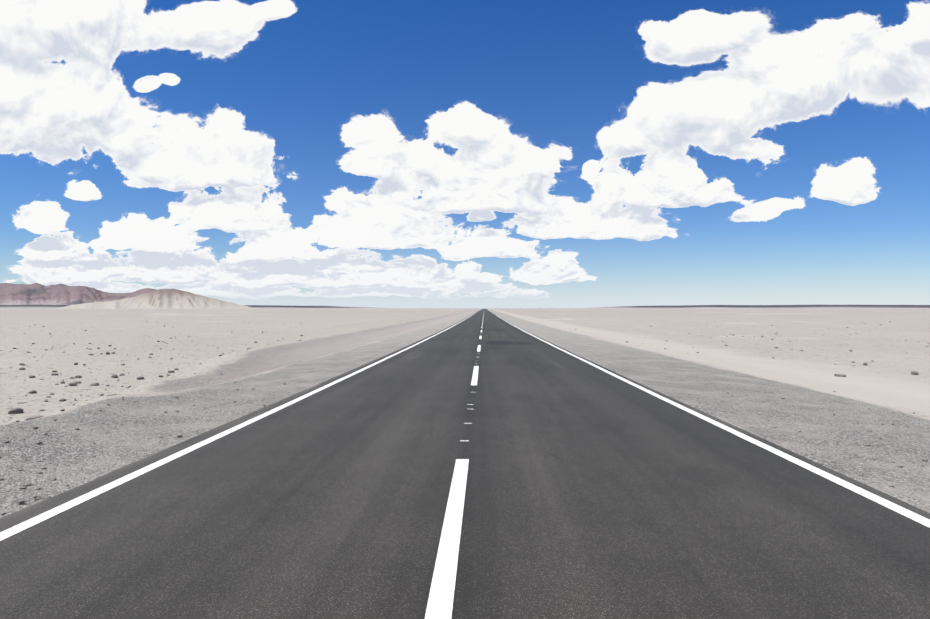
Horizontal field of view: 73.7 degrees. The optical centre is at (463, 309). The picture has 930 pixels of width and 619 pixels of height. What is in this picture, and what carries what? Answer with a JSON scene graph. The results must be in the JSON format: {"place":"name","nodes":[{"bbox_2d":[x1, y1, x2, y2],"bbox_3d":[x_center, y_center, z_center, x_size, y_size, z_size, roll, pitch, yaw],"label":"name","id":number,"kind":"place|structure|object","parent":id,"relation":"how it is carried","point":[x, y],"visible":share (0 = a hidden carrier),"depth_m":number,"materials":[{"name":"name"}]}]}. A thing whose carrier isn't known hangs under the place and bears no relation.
{"place":"outdoors","nodes":[
{"label":"outdoors","id":0,"kind":"place"},
{"bbox_2d":[0,283,156,304],"bbox_3d":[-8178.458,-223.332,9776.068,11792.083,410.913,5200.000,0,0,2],"label":"mountains","id":1,"kind":"structure","parent":0,"point":[32,294],"depth_m":8809.00,"materials":[{"name":"brown stone"}]},
{"bbox_2d":[56,289,258,308],"bbox_3d":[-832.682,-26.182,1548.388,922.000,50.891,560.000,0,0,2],"label":"hill","id":2,"kind":"structure","parent":0,"point":[168,299],"depth_m":1403.07,"materials":[{"name":"beige sand"}]},
{"bbox_2d":[0,309,929,618],"bbox_3d":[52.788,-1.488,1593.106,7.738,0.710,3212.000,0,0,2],"label":"road","id":3,"kind":"structure","parent":0,"point":[592,491],"depth_m":4.91,"materials":[{"name":"grey asphalt"}]},
{"bbox_2d":[425,314,483,618],"bbox_3d":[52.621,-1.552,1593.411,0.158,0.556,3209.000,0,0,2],"label":"line","id":4,"kind":"object","parent":3,"relation":"on","point":[440,599],"visible":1,"depth_m":4.18,"materials":[{"name":"paint"}]},
{"bbox_2d":[0,309,929,540],"bbox_3d":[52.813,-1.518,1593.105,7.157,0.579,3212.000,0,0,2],"label":"edge lines","id":5,"kind":"object","parent":3,"relation":"on","point":[13,530],"visible":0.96,"depth_m":6.62,"materials":[{"name":"paint"}]},
{"bbox_2d":[0,305,929,517],"bbox_3d":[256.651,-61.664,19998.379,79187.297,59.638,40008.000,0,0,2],"label":"ground","id":6,"kind":"structure","parent":0,"point":[887,387],"depth_m":22.29,"materials":[{"name":"beige sand"}]},
{"bbox_2d":[0,321,928,514],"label":"rocks","id":7,"kind":"object","parent":6,"relation":"on","point":[16,410],"visible":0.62,"depth_m":18.03,"materials":[{"name":"stone"}]},
{"bbox_2d":[0,0,929,307],"label":"sky","id":8,"kind":"structure","parent":0,"point":[344,153],"materials":[{"name":"blue"}]}
]}

